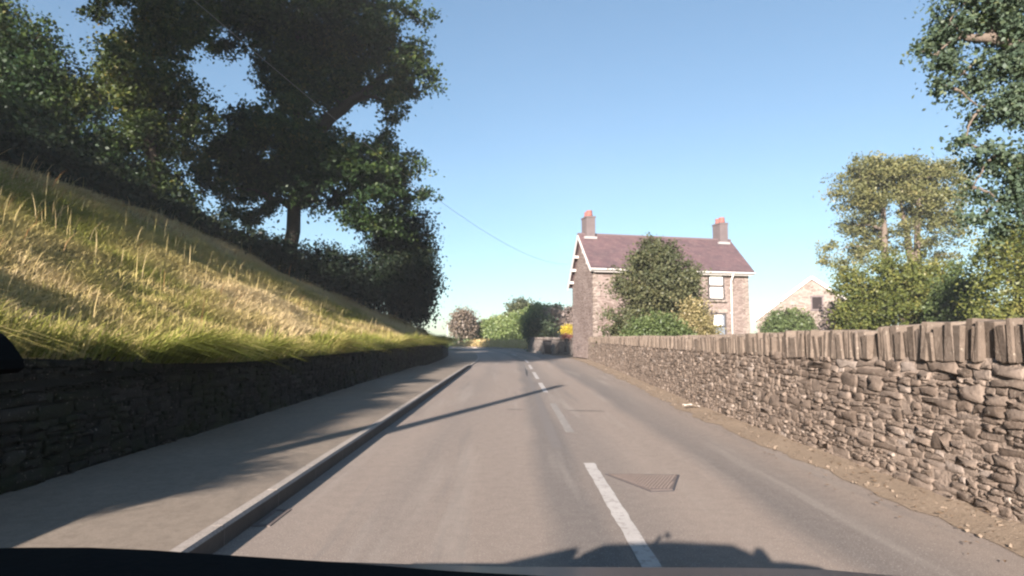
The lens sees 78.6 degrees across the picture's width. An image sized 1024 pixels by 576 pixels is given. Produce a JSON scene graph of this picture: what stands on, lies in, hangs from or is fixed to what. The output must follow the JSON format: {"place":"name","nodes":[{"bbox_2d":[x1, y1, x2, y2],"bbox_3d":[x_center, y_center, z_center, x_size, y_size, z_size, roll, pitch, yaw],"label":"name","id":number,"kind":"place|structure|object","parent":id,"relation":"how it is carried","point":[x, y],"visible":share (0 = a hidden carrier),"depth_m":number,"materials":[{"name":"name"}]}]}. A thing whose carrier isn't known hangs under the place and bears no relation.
{"place":"outdoors","nodes":[
{"label":"outdoors","id":0,"kind":"place"},
{"bbox_2d":[0,160,440,362],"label":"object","id":1,"kind":"structure","parent":0,"point":[72,254],"depth_m":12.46,"materials":[{"name":"yellow plant"}]},
{"bbox_2d":[0,0,162,191],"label":"hazel tree","id":2,"kind":"object","parent":1,"relation":"on","point":[26,77],"visible":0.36,"depth_m":25.17,"materials":[{"name":"green plant"}]},
{"bbox_2d":[49,0,228,216],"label":"ivy tree","id":3,"kind":"object","parent":1,"relation":"on","point":[147,94],"visible":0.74,"depth_m":26.95,"materials":[{"name":"green plant"}]},
{"bbox_2d":[0,106,392,316],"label":"hedge","id":4,"kind":"object","parent":1,"relation":"on","point":[336,270],"visible":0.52,"depth_m":26.00,"materials":[{"name":"green plant"}]},
{"bbox_2d":[0,148,425,334],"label":"seed stalk","id":5,"kind":"object","parent":1,"relation":"on","point":[367,311],"visible":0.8,"depth_m":16.15,"materials":[{"name":"beige plant"}]},
{"bbox_2d":[0,310,464,370],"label":"overhanging grass","id":6,"kind":"structure","parent":1,"relation":"on","point":[195,348],"depth_m":7.34,"materials":[{"name":"green plant"}]},
{"bbox_2d":[180,0,449,247],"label":"broadleaf tree","id":7,"kind":"object","parent":1,"relation":"on","point":[314,46],"visible":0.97,"depth_m":32.84,"materials":[{"name":"green plant"}]},
{"bbox_2d":[0,350,477,550],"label":"pavement","id":8,"kind":"structure","parent":0,"point":[168,496],"depth_m":5.27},
{"bbox_2d":[0,344,447,494],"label":"retaining wall","id":9,"kind":"structure","parent":8,"relation":"on","point":[59,417],"depth_m":6.42,"materials":[{"name":"stone"}]},
{"bbox_2d":[0,294,439,361],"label":"edge grass","id":10,"kind":"structure","parent":9,"relation":"on","point":[72,344],"depth_m":5.75,"materials":[{"name":"green plant"}]},
{"bbox_2d":[27,337,635,385],"bbox_3d":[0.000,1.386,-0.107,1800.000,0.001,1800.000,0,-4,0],"label":"ground","id":11,"kind":"structure","parent":0,"point":[448,343],"depth_m":124.49,"materials":[{"name":"green plant"}]},
{"bbox_2d":[352,201,450,331],"bbox_3d":[-6.556,-0.527,35.995,6.065,9.538,6.138,0,-4,0],"label":"holly tree","id":12,"kind":"object","parent":11,"relation":"on","point":[411,281],"visible":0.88,"depth_m":35.21,"materials":[{"name":"green plant"}]},
{"bbox_2d":[442,304,483,343],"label":"copper beech","id":13,"kind":"object","parent":11,"relation":"on","point":[462,322],"visible":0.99,"depth_m":98.69,"materials":[{"name":"brown plant"}]},
{"bbox_2d":[467,301,565,340],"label":"hedge","id":14,"kind":"object","parent":11,"relation":"on","point":[499,327],"visible":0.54,"depth_m":91.87,"materials":[{"name":"green plant"}]},
{"bbox_2d":[502,295,538,316],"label":"oak tree","id":15,"kind":"object","parent":11,"relation":"on","point":[519,303],"visible":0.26,"depth_m":93.78,"materials":[{"name":"green plant"}]},
{"bbox_2d":[527,337,572,354],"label":"garden wall","id":16,"kind":"structure","parent":11,"relation":"on","point":[557,345],"depth_m":46.06,"materials":[{"name":"stone"}]},
{"bbox_2d":[558,323,572,334],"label":"gold bush","id":17,"kind":"object","parent":16,"relation":"on","point":[566,328],"visible":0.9,"depth_m":43.75,"materials":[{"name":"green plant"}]},
{"bbox_2d":[558,332,572,350],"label":"flower bed","id":18,"kind":"object","parent":16,"relation":"on","point":[564,336],"visible":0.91,"depth_m":42.80,"materials":[{"name":"red plant"}]},
{"bbox_2d":[585,318,1023,523],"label":"stone wall","id":19,"kind":"structure","parent":11,"relation":"on","point":[936,407],"depth_m":5.76,"materials":[{"name":"grey stone"}]},
{"bbox_2d":[811,242,986,329],"bbox_3d":[23.548,0.711,37.892,8.139,7.229,8.296,4,-6,-42],"label":"laurel bush","id":20,"kind":"object","parent":11,"relation":"on","point":[889,290],"visible":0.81,"depth_m":37.15,"materials":[{"name":"green plant"}]},
{"bbox_2d":[4,0,1023,336],"label":"sky","id":21,"kind":"structure","parent":0,"point":[668,118],"materials":[{"name":"blue"}]},
{"bbox_2d":[213,348,1023,575],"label":"road","id":22,"kind":"structure","parent":0,"point":[469,466],"depth_m":4.97,"materials":[{"name":"grey asphalt"}]},
{"bbox_2d":[251,509,290,526],"bbox_3d":[-1.725,1.657,4.495,0.130,0.020,0.420,0,-4,0],"label":"drain grate","id":23,"kind":"object","parent":22,"relation":"on","point":[273,512],"visible":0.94,"depth_m":4.48,"materials":[{"name":"metal"}]},
{"bbox_2d":[170,354,478,553],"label":"kerb","id":24,"kind":"structure","parent":22,"relation":"on","point":[219,534],"depth_m":4.96,"materials":[{"name":"concrete"}]},
{"bbox_2d":[0,548,893,575],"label":"car","id":25,"kind":"object","parent":22,"relation":"on","point":[70,562],"visible":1,"depth_m":0.44,"materials":[{"name":"black paint"}]},
{"bbox_2d":[0,333,24,373],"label":"mirror","id":26,"kind":"object","parent":25,"relation":"on","point":[11,360],"visible":1,"depth_m":0.46,"materials":[{"name":"black plastic"}]},
{"bbox_2d":[449,346,542,353],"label":"kerb","id":27,"kind":"structure","parent":22,"relation":"on","point":[535,351],"depth_m":64.75,"materials":[{"name":"concrete"}]},
{"bbox_2d":[523,364,532,382],"bbox_3d":[0.536,3.130,23.569,0.142,0.001,12.480,0,-4,0],"label":"road seam","id":28,"kind":"object","parent":22,"relation":"on","point":[529,377],"visible":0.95,"depth_m":20.08,"materials":[{"name":"grey asphalt"}]},
{"bbox_2d":[529,384,541,401],"bbox_3d":[0.541,2.454,14.855,0.155,0.001,4.800,0,-4,0],"label":"road seam","id":29,"kind":"object","parent":22,"relation":"on","point":[536,393],"visible":1,"depth_m":14.26,"materials":[{"name":"grey asphalt"}]},
{"bbox_2d":[538,383,547,391],"bbox_3d":[0.789,2.546,16.051,0.128,0.001,3.000,0,-4,0],"label":"road marking","id":30,"kind":"object","parent":22,"relation":"on","point":[543,388],"visible":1,"depth_m":15.93,"materials":[{"name":"paint"}]},
{"bbox_2d":[543,340,551,353],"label":"wheelie bin","id":31,"kind":"object","parent":22,"relation":"on","point":[547,346],"visible":1,"depth_m":45.13,"materials":[{"name":"plastic"}]},
{"bbox_2d":[550,403,573,431],"bbox_3d":[0.791,2.101,10.318,0.126,0.001,3.700,0,-4,0],"label":"road marking","id":32,"kind":"object","parent":22,"relation":"on","point":[562,420],"visible":1,"depth_m":9.91,"materials":[{"name":"paint"}]},
{"bbox_2d":[584,463,661,566],"bbox_3d":[0.790,1.646,4.461,0.130,0.001,3.950,0,-4,0],"label":"road marking","id":33,"kind":"object","parent":22,"relation":"on","point":[644,553],"visible":0.97,"depth_m":4.37,"materials":[{"name":"paint"}]},
{"bbox_2d":[605,474,679,491],"bbox_3d":[1.227,1.743,5.579,0.700,0.047,0.678,0,-4,0],"label":"road patch","id":34,"kind":"object","parent":22,"relation":"on","point":[658,482],"visible":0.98,"depth_m":5.60,"materials":[{"name":"grey asphalt"}]},
{"bbox_2d":[556,354,1023,556],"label":"verge","id":35,"kind":"structure","parent":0,"point":[984,526],"depth_m":5.62,"materials":[{"name":"grey gravel"}]},
{"bbox_2d":[579,359,1007,561],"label":"fallen leaves","id":36,"kind":"object","parent":35,"relation":"on","point":[845,474],"visible":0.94,"depth_m":5.67,"materials":[{"name":"brown plant"}]},
{"bbox_2d":[586,362,1014,548],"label":"loose stones","id":37,"kind":"object","parent":35,"relation":"on","point":[867,483],"visible":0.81,"depth_m":5.37,"materials":[{"name":"stone"}]},
{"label":"lawn","id":38,"kind":"structure","parent":0,"visible":0},
{"bbox_2d":[593,232,720,345],"bbox_3d":[6.790,0.481,28.934,6.092,6.131,5.114,0,-4,0],"label":"yew tree","id":39,"kind":"object","parent":38,"relation":"on","point":[656,265],"visible":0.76,"depth_m":28.48,"materials":[{"name":"green plant"}]},
{"bbox_2d":[618,308,697,335],"bbox_3d":[5.985,2.064,25.956,3.482,2.503,2.785,0,-4,0],"label":"garden shrub","id":40,"kind":"object","parent":38,"relation":"on","point":[661,324],"visible":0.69,"depth_m":25.50,"materials":[{"name":"green plant"}]},
{"bbox_2d":[567,210,754,358],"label":"stone house","id":41,"kind":"structure","parent":38,"relation":"on","point":[595,256],"depth_m":35.13,"materials":[{"name":"stone"}]},
{"bbox_2d":[708,274,726,301],"bbox_3d":[11.397,-0.041,34.850,1.201,1.645,0.200,1,-5,-14],"label":"window","id":42,"kind":"structure","parent":41,"relation":"in","point":[718,281],"depth_m":34.86,"materials":[{"name":"glass"}]},
{"bbox_2d":[709,309,727,334],"bbox_3d":[11.510,2.025,34.752,1.178,1.740,0.085,1,-5,-14],"label":"window","id":43,"kind":"structure","parent":41,"relation":"in","point":[718,312],"depth_m":34.78,"materials":[{"name":"white glass"}]},
{"bbox_2d":[669,294,729,334],"bbox_3d":[7.857,1.812,26.832,3.114,3.143,2.432,0,-4,0],"label":"spiraea shrub","id":44,"kind":"object","parent":38,"relation":"on","point":[692,314],"visible":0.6,"depth_m":26.66,"materials":[{"name":"yellow plant"}]},
{"bbox_2d":[912,249,995,322],"bbox_3d":[23.721,0.880,32.897,4.411,5.948,4.256,0,-4,0],"label":"bay bush","id":45,"kind":"object","parent":38,"relation":"on","point":[941,304],"visible":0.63,"depth_m":32.79,"materials":[{"name":"green plant"}]},
{"bbox_2d":[899,0,1023,257],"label":"ash tree","id":46,"kind":"object","parent":38,"relation":"on","point":[999,24],"visible":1,"depth_m":10.23,"materials":[{"name":"green plant"}]},
{"bbox_2d":[951,214,1023,320],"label":"apple tree","id":47,"kind":"object","parent":38,"relation":"on","point":[1014,282],"visible":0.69,"depth_m":26.86,"materials":[{"name":"green plant"}]},
{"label":"verge","id":48,"kind":"structure","parent":0,"visible":0},
{"bbox_2d":[450,338,527,348],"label":"dry grass","id":49,"kind":"structure","parent":48,"relation":"on","point":[516,343],"depth_m":67.59,"materials":[{"name":"plant"}]},
{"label":"garden","id":50,"kind":"structure","parent":0,"visible":0},
{"bbox_2d":[516,311,560,350],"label":"cypress shrub","id":51,"kind":"object","parent":50,"relation":"on","point":[536,325],"visible":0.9,"depth_m":53.25,"materials":[{"name":"green plant"}]},
{"bbox_2d":[540,303,565,336],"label":"plum bush","id":52,"kind":"object","parent":50,"relation":"on","point":[553,311],"visible":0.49,"depth_m":57.39,"materials":[{"name":"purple plant"}]},
{"bbox_2d":[558,304,572,325],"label":"elder bush","id":53,"kind":"object","parent":50,"relation":"on","point":[567,313],"visible":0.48,"depth_m":55.73,"materials":[{"name":"purple plant"}]},
{"bbox_2d":[755,300,818,332],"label":"box bush","id":54,"kind":"object","parent":50,"relation":"on","point":[792,319],"visible":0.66,"depth_m":42.32,"materials":[{"name":"green plant"}]},
{"bbox_2d":[753,276,867,332],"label":"stone barn","id":55,"kind":"structure","parent":50,"relation":"on","point":[808,294],"depth_m":46.48,"materials":[{"name":"stone"}]},
{"bbox_2d":[810,295,823,310],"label":"window","id":56,"kind":"structure","parent":55,"relation":"in","point":[817,300],"depth_m":46.17,"materials":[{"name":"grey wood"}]},
{"bbox_2d":[814,297,843,329],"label":"hawthorn bush","id":57,"kind":"object","parent":50,"relation":"on","point":[826,326],"visible":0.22,"depth_m":42.12,"materials":[{"name":"purple plant"}]},
{"bbox_2d":[814,148,981,322],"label":"sycamore tree","id":58,"kind":"object","parent":50,"relation":"on","point":[911,181],"visible":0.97,"depth_m":45.75,"materials":[{"name":"green plant"}]},
{"bbox_3d":[-6.050,-3.030,-2.684,0.300,5.274,0.320,0,-4,0],"label":"telegraph pole","id":59,"kind":"object","parent":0,"visible":0},
{"bbox_2d":[194,0,557,263],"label":"telephone wire","id":60,"kind":"object","parent":59,"relation":"attached to","point":[334,118],"visible":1,"depth_m":9.84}
]}

